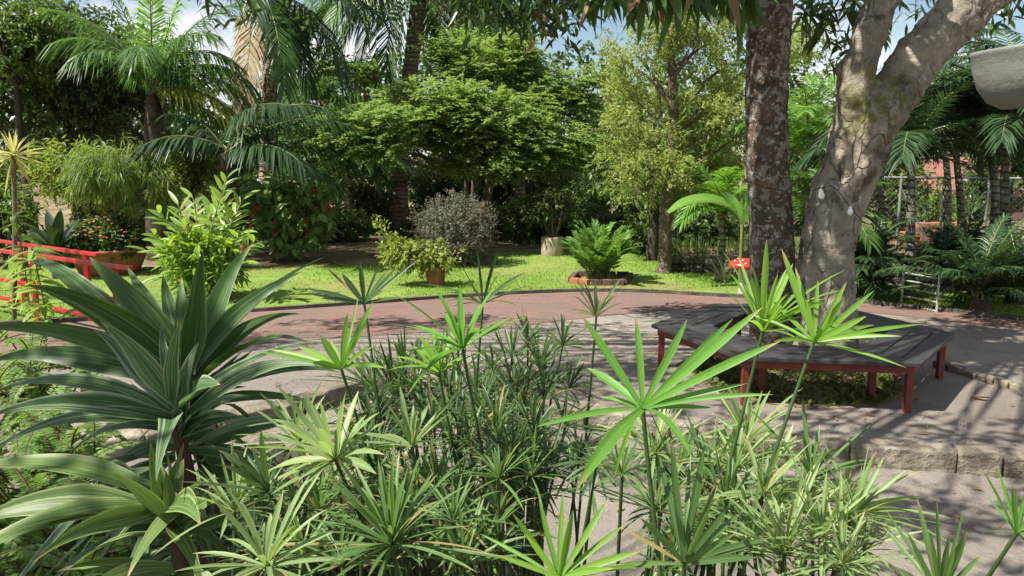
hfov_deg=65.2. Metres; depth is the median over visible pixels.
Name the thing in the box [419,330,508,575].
papyrus stalk
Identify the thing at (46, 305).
leafy plant
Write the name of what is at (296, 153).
leafy shrub
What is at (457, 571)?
papyrus stalk
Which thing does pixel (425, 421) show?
papyrus stalk
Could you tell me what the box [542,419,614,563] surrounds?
papyrus stalk
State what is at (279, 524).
papyrus stalk
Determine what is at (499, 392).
papyrus stalk
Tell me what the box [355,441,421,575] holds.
papyrus stalk
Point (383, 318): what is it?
brick path
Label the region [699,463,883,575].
papyrus stalk
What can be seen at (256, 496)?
papyrus stalk
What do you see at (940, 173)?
red roof house
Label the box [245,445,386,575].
papyrus stalk
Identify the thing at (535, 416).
papyrus stalk
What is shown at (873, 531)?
papyrus stalk
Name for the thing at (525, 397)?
papyrus stalk
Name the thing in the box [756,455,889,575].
papyrus stalk
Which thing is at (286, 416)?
papyrus stalk
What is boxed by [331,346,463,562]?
papyrus stalk
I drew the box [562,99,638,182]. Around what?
leafy tree
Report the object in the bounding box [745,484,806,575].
papyrus stalk
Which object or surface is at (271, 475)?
papyrus stalk
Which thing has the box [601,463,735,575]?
papyrus stalk
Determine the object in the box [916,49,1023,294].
cane palm
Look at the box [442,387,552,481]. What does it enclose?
papyrus stalk
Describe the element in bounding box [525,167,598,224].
leafy tree
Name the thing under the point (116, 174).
sapling
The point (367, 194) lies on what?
leafy shrub
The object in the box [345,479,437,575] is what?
papyrus stalk
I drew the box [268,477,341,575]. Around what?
papyrus stalk
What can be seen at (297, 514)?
papyrus stalk
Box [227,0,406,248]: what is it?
dead skirt palm
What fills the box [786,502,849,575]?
papyrus stalk
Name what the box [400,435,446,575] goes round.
papyrus stalk
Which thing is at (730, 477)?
papyrus stalk
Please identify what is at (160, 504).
striped dracaena
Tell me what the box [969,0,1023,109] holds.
hanging bowl
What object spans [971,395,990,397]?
fallen leaf
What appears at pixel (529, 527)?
papyrus stalk
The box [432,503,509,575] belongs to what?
papyrus stalk
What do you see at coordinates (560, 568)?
papyrus stalk
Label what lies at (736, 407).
papyrus stalk
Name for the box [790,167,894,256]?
feather palm
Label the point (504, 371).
papyrus stalk
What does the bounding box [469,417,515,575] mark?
papyrus stalk
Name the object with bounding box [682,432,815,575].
papyrus stalk
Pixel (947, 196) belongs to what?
cane palm
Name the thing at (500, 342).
papyrus stalk
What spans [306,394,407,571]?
papyrus stalk
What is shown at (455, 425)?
papyrus stalk
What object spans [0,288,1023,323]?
lawn edging
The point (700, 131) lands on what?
leafy tree
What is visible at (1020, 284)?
palm bush
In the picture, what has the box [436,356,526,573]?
papyrus stalk
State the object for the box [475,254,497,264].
brick block
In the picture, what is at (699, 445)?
papyrus stalk
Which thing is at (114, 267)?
handrail
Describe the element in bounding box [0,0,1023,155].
sky
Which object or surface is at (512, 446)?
papyrus stalk
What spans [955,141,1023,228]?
leafy tree
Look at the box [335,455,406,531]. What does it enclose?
papyrus stalk
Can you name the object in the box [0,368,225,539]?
garden fern
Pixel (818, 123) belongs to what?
feather palm
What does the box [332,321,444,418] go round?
papyrus stalk
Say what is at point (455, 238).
grey bush
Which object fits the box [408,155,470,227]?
leafy shrub
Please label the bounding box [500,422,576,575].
papyrus stalk
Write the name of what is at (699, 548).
papyrus stalk
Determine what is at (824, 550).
papyrus stalk
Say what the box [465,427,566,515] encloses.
papyrus stalk
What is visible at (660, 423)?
papyrus stalk
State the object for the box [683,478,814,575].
papyrus stalk
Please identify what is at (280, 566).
papyrus stalk
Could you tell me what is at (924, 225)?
brick stack
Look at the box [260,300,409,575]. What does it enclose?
papyrus stalk
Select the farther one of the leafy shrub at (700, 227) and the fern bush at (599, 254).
the leafy shrub at (700, 227)
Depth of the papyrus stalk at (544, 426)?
2.72 m
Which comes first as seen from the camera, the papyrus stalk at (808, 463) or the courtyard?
the papyrus stalk at (808, 463)
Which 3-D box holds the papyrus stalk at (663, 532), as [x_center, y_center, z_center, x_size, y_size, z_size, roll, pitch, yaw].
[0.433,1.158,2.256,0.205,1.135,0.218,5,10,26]
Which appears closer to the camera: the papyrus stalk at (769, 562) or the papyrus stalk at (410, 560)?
the papyrus stalk at (769, 562)
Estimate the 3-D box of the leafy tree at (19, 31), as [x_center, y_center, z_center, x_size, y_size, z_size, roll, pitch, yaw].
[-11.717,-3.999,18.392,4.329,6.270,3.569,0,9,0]
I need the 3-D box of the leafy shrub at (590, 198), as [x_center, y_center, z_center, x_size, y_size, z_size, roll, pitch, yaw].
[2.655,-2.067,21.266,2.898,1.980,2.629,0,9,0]
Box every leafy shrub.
[0,153,48,262]
[2,110,144,205]
[16,130,140,224]
[59,191,182,243]
[121,201,200,243]
[162,124,216,222]
[173,127,258,188]
[187,170,263,243]
[239,162,356,232]
[244,126,338,178]
[320,198,376,242]
[329,166,400,235]
[359,181,387,228]
[395,203,449,239]
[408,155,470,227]
[478,199,524,240]
[497,192,562,245]
[542,200,621,245]
[560,176,660,234]
[613,203,679,255]
[647,198,749,246]
[886,187,989,231]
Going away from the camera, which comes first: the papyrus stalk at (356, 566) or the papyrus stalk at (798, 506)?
the papyrus stalk at (798, 506)
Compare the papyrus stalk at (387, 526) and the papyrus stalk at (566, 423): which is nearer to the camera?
the papyrus stalk at (387, 526)
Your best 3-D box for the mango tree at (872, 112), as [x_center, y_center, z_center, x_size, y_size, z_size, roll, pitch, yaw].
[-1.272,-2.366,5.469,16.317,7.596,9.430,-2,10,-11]
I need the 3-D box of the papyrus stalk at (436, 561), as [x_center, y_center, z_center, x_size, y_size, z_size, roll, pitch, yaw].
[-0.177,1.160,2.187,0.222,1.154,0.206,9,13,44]
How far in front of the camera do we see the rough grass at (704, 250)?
18.30 m
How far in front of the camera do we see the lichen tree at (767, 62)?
7.90 m
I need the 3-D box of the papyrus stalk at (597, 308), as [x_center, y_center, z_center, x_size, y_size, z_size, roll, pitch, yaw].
[0.320,0.773,3.058,0.238,1.630,0.232,0,9,0]
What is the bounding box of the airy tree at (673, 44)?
[579,3,836,273]
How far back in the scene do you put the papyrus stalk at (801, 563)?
2.04 m
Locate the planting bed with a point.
(367, 568)
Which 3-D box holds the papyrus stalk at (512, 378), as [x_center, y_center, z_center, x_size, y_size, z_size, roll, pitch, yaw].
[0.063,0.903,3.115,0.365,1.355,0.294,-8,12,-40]
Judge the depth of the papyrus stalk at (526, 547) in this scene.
2.38 m
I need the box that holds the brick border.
[568,271,632,285]
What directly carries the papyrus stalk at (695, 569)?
on the papyrus bed
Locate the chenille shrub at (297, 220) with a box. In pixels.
[239,167,351,261]
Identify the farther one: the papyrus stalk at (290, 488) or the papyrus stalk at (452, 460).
the papyrus stalk at (452, 460)
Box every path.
[0,292,1023,355]
[2,395,1023,575]
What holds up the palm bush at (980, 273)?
on the lawn at (295, 295)
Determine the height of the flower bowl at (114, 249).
1.220 m
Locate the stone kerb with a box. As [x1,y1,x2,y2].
[932,360,1023,392]
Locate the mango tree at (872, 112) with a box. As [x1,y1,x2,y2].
[188,0,1023,372]
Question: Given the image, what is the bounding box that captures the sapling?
[50,133,192,236]
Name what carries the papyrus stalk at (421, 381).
on the planting bed
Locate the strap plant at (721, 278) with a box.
[703,255,731,281]
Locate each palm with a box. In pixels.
[32,0,267,260]
[126,103,366,267]
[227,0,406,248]
[246,48,390,208]
[274,129,434,212]
[277,0,545,232]
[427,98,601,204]
[670,155,794,280]
[695,72,836,272]
[790,115,999,256]
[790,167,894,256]
[792,67,1023,295]
[902,79,1017,234]
[903,39,1006,242]
[912,82,1012,230]
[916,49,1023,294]
[925,27,1023,149]
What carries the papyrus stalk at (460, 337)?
on the papyrus bed
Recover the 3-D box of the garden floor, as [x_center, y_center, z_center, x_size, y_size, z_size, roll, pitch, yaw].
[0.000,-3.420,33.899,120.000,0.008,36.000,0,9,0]
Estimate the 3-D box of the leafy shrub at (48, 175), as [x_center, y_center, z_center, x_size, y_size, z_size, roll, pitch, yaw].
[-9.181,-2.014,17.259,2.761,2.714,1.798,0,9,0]
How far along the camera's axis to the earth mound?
7.41 m
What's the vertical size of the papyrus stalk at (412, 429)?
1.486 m
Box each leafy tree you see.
[0,0,107,243]
[0,0,209,219]
[231,0,321,170]
[246,101,338,199]
[329,113,372,210]
[434,161,543,224]
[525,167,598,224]
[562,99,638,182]
[632,65,745,219]
[789,105,834,234]
[866,157,956,235]
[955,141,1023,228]
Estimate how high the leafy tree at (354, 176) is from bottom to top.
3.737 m
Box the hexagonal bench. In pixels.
[651,304,954,412]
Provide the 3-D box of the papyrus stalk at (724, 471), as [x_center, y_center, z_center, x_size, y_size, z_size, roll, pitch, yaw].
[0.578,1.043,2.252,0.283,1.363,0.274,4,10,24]
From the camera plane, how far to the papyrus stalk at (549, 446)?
2.64 m
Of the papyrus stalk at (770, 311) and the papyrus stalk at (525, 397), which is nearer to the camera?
the papyrus stalk at (770, 311)
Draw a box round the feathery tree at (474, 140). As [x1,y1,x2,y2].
[272,20,639,244]
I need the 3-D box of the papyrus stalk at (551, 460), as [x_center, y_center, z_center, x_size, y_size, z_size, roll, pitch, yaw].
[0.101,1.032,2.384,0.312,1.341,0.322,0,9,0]
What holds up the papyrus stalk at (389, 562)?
on the planting bed
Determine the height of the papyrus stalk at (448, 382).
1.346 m
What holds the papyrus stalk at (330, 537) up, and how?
on the planting bed
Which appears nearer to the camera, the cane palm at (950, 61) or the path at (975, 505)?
the path at (975, 505)
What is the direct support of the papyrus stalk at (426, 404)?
on the planting bed
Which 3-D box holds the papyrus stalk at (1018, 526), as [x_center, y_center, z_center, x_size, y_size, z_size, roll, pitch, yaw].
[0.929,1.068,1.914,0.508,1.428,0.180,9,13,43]
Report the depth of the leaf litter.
7.23 m
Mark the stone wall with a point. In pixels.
(693, 264)
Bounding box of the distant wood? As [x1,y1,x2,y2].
[0,26,978,197]
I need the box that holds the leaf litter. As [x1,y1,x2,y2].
[11,243,1021,539]
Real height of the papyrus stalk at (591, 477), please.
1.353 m
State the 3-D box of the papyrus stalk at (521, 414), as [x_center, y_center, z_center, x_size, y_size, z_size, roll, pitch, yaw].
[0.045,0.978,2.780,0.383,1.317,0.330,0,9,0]
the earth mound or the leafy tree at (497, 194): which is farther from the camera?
the leafy tree at (497, 194)
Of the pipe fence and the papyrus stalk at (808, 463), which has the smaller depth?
the papyrus stalk at (808, 463)
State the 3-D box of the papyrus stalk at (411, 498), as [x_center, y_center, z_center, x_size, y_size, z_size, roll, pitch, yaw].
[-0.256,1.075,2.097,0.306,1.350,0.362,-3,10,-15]
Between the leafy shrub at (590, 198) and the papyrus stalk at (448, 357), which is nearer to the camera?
the papyrus stalk at (448, 357)
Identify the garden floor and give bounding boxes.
[0,189,1023,264]
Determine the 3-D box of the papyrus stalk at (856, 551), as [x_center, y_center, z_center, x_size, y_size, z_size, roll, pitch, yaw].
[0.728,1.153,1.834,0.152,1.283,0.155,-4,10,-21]
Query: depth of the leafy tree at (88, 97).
19.86 m
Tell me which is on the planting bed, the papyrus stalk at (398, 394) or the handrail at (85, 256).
the papyrus stalk at (398, 394)
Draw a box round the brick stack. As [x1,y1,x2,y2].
[890,222,967,245]
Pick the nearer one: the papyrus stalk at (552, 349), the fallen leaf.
the papyrus stalk at (552, 349)
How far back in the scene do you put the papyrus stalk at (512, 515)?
2.25 m
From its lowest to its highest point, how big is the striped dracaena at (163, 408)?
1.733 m
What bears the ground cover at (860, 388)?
on the earth mound
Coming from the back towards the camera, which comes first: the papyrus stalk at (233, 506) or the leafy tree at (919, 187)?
the leafy tree at (919, 187)
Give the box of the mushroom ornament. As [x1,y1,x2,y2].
[728,258,748,293]
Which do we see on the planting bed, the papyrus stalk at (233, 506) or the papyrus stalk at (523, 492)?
the papyrus stalk at (233, 506)
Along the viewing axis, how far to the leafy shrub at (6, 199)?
15.91 m
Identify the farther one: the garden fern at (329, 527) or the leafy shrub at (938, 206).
the leafy shrub at (938, 206)
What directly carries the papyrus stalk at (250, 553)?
on the planting bed
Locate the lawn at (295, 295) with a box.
[0,245,1023,320]
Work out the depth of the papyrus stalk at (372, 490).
2.58 m
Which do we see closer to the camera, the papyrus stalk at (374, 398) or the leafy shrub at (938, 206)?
the papyrus stalk at (374, 398)
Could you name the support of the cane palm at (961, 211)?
on the courtyard
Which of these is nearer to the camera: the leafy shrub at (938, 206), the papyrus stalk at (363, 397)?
the papyrus stalk at (363, 397)
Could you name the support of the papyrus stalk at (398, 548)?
on the planting bed
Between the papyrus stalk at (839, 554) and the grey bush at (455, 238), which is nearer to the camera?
the papyrus stalk at (839, 554)
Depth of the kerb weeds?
6.84 m
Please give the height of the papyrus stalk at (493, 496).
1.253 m
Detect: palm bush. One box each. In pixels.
[794,210,955,301]
[872,212,1023,311]
[882,210,1014,286]
[935,212,1023,306]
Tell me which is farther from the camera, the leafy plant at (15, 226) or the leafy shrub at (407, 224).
the leafy shrub at (407, 224)
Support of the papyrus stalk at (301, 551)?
on the planting bed
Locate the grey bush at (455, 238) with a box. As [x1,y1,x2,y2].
[405,187,502,266]
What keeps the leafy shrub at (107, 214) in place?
on the garden floor
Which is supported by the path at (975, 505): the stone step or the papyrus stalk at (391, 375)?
the stone step
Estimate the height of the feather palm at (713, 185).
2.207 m
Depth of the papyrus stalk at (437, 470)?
2.11 m
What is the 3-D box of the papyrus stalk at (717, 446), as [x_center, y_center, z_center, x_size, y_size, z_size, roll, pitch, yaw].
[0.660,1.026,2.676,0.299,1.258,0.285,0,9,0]
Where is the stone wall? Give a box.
[672,255,737,274]
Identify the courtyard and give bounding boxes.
[0,265,1023,458]
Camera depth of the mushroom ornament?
12.43 m
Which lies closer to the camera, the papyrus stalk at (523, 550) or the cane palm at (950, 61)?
the papyrus stalk at (523, 550)
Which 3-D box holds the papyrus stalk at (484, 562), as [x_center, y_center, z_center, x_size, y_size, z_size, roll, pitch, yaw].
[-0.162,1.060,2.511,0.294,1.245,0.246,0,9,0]
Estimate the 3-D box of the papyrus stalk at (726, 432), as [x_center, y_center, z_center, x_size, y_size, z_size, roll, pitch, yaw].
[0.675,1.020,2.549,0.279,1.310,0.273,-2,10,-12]
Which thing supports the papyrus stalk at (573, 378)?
on the papyrus bed
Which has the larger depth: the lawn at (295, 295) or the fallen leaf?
the lawn at (295, 295)
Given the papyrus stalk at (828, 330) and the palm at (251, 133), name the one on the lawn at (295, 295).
the palm at (251, 133)
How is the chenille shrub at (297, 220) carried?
on the garden floor
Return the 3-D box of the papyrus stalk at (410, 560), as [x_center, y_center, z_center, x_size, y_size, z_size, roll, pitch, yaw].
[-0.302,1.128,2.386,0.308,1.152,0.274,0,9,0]
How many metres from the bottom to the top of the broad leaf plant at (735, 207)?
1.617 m
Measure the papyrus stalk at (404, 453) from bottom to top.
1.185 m
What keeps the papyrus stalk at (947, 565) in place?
on the papyrus bed
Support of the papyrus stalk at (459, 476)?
on the papyrus bed
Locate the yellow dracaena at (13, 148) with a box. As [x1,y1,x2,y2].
[0,131,47,319]
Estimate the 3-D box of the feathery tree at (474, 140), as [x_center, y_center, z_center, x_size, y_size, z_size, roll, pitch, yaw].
[-1.061,-3.447,18.141,8.142,5.270,5.073,0,9,0]
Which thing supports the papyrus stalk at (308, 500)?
on the planting bed
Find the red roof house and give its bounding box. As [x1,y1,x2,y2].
[893,157,1023,220]
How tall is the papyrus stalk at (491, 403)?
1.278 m
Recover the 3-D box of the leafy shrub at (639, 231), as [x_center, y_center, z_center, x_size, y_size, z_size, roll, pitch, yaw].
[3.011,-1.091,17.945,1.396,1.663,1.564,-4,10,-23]
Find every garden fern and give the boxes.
[0,321,112,470]
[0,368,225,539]
[0,456,252,575]
[0,519,171,575]
[158,440,365,575]
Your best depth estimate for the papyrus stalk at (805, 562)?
2.18 m
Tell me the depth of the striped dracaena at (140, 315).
2.86 m
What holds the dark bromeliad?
on the lawn at (295, 295)
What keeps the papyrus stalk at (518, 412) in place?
on the papyrus bed
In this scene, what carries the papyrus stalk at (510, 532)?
on the papyrus bed
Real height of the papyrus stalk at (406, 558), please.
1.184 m
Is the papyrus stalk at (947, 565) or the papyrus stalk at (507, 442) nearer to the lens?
the papyrus stalk at (947, 565)
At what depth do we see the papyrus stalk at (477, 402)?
2.82 m
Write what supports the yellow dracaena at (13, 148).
on the lawn at (295, 295)
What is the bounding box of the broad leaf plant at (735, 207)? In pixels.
[667,190,748,287]
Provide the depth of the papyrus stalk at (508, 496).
2.28 m
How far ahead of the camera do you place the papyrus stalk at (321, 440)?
1.88 m
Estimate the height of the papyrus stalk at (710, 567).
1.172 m
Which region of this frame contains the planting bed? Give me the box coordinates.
[1,491,492,575]
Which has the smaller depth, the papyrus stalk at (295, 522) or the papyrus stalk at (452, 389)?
the papyrus stalk at (295, 522)
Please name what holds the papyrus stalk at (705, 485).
on the papyrus bed
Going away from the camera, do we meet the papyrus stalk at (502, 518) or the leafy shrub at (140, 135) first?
the papyrus stalk at (502, 518)
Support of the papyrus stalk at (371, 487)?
on the planting bed
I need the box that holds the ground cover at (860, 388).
[693,356,903,406]
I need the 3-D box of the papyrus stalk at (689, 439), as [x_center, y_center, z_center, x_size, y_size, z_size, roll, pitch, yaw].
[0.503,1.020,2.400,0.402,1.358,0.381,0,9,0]
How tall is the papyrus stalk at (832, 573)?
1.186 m
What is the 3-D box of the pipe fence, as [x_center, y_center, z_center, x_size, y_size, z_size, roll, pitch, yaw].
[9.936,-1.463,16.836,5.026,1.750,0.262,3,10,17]
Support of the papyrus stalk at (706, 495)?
on the papyrus bed
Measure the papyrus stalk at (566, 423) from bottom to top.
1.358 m
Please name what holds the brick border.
on the lawn at (295, 295)
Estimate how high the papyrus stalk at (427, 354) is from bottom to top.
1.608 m
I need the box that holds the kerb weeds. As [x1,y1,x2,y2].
[303,404,681,443]
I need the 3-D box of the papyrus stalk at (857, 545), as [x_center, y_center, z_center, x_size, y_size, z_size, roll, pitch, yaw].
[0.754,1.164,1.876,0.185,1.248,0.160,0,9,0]
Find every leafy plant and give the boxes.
[0,211,51,346]
[0,246,67,364]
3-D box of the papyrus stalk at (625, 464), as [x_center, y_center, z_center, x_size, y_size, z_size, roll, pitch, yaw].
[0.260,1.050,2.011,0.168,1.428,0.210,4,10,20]
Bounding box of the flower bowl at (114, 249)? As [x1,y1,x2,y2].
[63,212,152,275]
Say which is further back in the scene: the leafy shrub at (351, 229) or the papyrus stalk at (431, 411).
the leafy shrub at (351, 229)
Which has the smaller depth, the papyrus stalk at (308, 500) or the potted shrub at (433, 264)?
the papyrus stalk at (308, 500)
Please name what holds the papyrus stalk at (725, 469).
on the papyrus bed
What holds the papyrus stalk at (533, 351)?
on the papyrus bed
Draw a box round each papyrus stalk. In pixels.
[153,441,288,575]
[177,469,350,575]
[188,430,337,575]
[194,476,281,575]
[204,501,295,575]
[214,479,287,550]
[219,445,289,567]
[222,469,294,531]
[224,519,313,575]
[228,380,361,575]
[234,503,347,575]
[236,546,297,575]
[241,382,388,575]
[244,458,355,575]
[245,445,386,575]
[259,503,312,553]
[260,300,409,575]
[262,444,502,575]
[264,468,332,575]
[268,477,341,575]
[269,500,331,553]
[273,507,405,575]
[277,516,331,575]
[302,335,424,575]
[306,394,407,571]
[307,260,417,575]
[310,425,436,575]
[311,450,378,575]
[317,339,429,571]
[320,414,376,575]
[326,383,410,484]
[328,362,419,575]
[328,378,428,454]
[330,374,412,440]
[330,440,447,569]
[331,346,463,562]
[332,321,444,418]
[333,444,409,569]
[334,404,423,566]
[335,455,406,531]
[339,515,441,575]
[345,447,421,575]
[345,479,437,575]
[346,457,470,575]
[353,471,436,575]
[353,491,415,575]
[354,333,436,575]
[354,388,458,575]
[354,431,430,575]
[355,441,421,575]
[363,335,465,447]
[365,334,443,574]
[366,496,442,575]
[367,454,420,575]
[371,352,439,572]
[371,370,426,447]
[371,393,430,575]
[371,397,440,575]
[373,373,455,575]
[378,438,483,575]
[382,374,474,569]
[388,323,485,575]
[388,373,474,522]
[391,474,509,571]
[392,369,469,575]
[393,287,524,554]
[398,369,487,570]
[398,390,502,536]
[399,361,508,463]
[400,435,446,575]
[401,443,530,537]
[401,498,537,575]
[402,517,474,575]
[404,376,466,574]
[406,327,482,505]
[407,484,571,575]
[408,362,498,435]
[408,391,522,575]
[409,445,482,561]
[413,508,495,572]
[418,376,511,568]
[418,393,488,466]
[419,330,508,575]
[419,420,485,574]
[422,349,527,575]
[424,252,532,575]
[428,435,545,575]
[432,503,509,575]
[434,348,505,481]
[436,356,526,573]
[439,442,501,575]
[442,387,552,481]
[442,410,553,514]
[443,357,555,466]
[453,374,559,550]
[454,444,541,575]
[455,366,530,502]
[455,413,537,575]
[457,384,549,514]
[459,418,566,564]
[460,415,563,520]
[460,417,538,575]
[463,357,561,410]
[463,471,538,575]
[465,383,558,557]
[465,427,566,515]
[466,430,544,575]
[466,466,542,563]
[468,343,528,458]
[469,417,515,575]
[470,325,573,404]
[471,433,543,575]
[471,516,533,575]
[475,384,577,564]
[477,320,544,418]
[479,352,563,575]
[479,422,567,575]
[481,493,654,575]
[485,376,573,558]
[488,335,595,572]
[488,360,561,414]
[488,399,587,519]
[490,309,550,570]
[490,380,577,472]
[490,468,575,550]
[495,422,588,575]
[495,432,562,575]
[500,308,596,508]
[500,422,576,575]
[502,441,588,575]
[503,424,570,575]
[507,330,566,508]
[507,344,580,520]
[511,352,574,575]
[516,386,604,548]
[523,421,584,562]
[526,419,614,559]
[530,313,595,543]
[530,353,604,575]
[536,307,779,575]
[538,450,629,575]
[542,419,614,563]
[547,439,654,568]
[565,281,632,569]
[584,385,747,575]
[584,435,652,575]
[595,466,703,575]
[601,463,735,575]
[615,423,690,575]
[616,439,767,575]
[619,410,745,504]
[630,533,695,575]
[637,514,692,575]
[638,409,799,575]
[641,512,678,575]
[652,465,723,575]
[657,450,767,575]
[658,495,727,575]
[671,513,743,575]
[676,415,742,520]
[678,419,804,570]
[680,403,786,565]
[680,444,758,512]
[680,473,742,574]
[681,422,771,573]
[681,475,760,575]
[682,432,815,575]
[682,468,753,574]
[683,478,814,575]
[695,513,782,575]
[696,479,761,575]
[699,239,869,575]
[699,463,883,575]
[701,384,799,575]
[712,397,882,575]
[713,505,803,575]
[725,422,827,575]
[727,248,920,575]
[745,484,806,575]
[748,455,853,575]
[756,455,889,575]
[757,538,818,575]
[763,470,914,575]
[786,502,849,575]
[787,475,843,510]
[792,450,893,575]
[792,528,858,575]
[798,493,878,575]
[802,496,836,574]
[804,533,859,575]
[807,442,967,574]
[809,533,875,575]
[814,505,928,575]
[817,530,879,575]
[820,477,908,566]
[820,478,898,566]
[827,512,887,575]
[883,498,980,575]
[984,465,1023,575]
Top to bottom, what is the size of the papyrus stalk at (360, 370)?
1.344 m
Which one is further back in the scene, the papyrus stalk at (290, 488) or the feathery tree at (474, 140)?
the feathery tree at (474, 140)
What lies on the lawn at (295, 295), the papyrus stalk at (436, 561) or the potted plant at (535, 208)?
the potted plant at (535, 208)
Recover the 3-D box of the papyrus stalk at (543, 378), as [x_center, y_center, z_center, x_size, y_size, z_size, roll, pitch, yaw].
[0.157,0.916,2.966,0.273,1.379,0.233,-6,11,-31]
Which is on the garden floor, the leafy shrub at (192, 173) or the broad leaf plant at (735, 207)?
the leafy shrub at (192, 173)
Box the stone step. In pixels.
[1,375,1023,479]
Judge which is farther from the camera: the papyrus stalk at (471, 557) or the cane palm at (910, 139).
the cane palm at (910, 139)
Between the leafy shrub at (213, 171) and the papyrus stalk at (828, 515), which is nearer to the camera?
the papyrus stalk at (828, 515)
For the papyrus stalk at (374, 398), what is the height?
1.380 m
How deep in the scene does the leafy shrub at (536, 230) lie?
19.81 m
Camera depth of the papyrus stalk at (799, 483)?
1.92 m
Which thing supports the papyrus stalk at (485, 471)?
on the papyrus bed
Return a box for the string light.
[744,180,864,223]
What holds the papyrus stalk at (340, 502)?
on the planting bed
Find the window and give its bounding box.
[1011,197,1023,211]
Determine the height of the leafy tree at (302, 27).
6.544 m
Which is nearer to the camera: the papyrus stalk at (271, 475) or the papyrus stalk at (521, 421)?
the papyrus stalk at (271, 475)
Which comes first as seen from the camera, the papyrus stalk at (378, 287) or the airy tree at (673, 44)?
the papyrus stalk at (378, 287)
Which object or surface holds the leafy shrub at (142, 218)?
on the garden floor
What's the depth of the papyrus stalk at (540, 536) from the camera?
2.34 m
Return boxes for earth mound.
[691,358,902,408]
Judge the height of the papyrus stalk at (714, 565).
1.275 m
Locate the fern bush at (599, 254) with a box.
[561,218,641,278]
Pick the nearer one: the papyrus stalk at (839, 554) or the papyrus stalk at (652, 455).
the papyrus stalk at (839, 554)
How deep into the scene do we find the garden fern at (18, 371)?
4.61 m
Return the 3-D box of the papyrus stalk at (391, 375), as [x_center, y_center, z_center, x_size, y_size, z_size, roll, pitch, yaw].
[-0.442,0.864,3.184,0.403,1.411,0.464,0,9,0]
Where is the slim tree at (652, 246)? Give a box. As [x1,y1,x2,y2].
[580,80,728,261]
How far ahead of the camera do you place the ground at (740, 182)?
72.85 m
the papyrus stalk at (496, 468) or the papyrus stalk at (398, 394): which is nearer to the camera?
the papyrus stalk at (496, 468)
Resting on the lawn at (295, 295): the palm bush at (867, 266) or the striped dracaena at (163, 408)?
the palm bush at (867, 266)
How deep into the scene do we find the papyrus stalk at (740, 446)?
2.10 m
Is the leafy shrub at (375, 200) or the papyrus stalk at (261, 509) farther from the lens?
the leafy shrub at (375, 200)
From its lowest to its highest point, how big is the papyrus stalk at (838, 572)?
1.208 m
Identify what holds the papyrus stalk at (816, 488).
on the papyrus bed
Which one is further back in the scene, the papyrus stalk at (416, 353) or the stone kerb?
the stone kerb
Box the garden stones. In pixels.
[220,437,332,505]
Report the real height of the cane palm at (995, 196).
4.245 m
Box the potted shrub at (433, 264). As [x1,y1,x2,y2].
[371,213,466,286]
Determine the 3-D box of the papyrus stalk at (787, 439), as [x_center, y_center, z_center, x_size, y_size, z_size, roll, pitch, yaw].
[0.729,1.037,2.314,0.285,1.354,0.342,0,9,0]
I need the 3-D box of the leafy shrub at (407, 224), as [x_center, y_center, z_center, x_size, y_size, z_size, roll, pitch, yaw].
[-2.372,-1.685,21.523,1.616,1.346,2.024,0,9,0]
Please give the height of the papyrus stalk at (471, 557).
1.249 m
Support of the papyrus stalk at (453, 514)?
on the papyrus bed
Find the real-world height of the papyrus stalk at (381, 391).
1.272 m
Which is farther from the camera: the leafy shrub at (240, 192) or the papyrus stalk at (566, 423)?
the leafy shrub at (240, 192)
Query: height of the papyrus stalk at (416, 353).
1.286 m
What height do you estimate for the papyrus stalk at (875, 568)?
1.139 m
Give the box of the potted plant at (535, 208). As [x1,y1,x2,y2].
[518,184,586,255]
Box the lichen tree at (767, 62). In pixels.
[565,0,795,344]
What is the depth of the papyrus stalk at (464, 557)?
1.72 m
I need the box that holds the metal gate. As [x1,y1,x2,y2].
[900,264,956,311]
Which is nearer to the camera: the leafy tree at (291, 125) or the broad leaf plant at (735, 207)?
the broad leaf plant at (735, 207)
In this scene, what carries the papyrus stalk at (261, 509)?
on the planting bed
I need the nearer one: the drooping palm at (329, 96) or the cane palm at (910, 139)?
the cane palm at (910, 139)
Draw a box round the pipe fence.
[855,176,1023,256]
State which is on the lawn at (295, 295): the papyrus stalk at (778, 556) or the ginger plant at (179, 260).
the ginger plant at (179, 260)
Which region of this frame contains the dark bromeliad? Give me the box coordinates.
[18,209,91,278]
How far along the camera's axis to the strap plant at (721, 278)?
13.88 m
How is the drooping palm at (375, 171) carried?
on the garden floor
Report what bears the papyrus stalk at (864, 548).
on the papyrus bed
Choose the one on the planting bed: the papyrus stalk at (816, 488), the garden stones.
the garden stones
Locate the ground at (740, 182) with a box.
[2,156,746,188]
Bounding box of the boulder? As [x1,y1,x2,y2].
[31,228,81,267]
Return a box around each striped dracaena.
[0,244,339,575]
[0,320,348,575]
[0,442,319,575]
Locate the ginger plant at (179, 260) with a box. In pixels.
[125,168,264,298]
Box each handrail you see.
[0,239,100,321]
[0,249,132,320]
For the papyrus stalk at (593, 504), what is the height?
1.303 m
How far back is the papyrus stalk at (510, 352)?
3.20 m
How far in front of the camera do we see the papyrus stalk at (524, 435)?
2.42 m
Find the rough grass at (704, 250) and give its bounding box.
[145,223,904,260]
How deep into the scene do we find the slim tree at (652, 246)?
16.34 m
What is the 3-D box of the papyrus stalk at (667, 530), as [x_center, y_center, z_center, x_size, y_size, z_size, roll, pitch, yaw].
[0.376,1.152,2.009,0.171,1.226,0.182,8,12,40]
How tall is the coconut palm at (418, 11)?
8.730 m

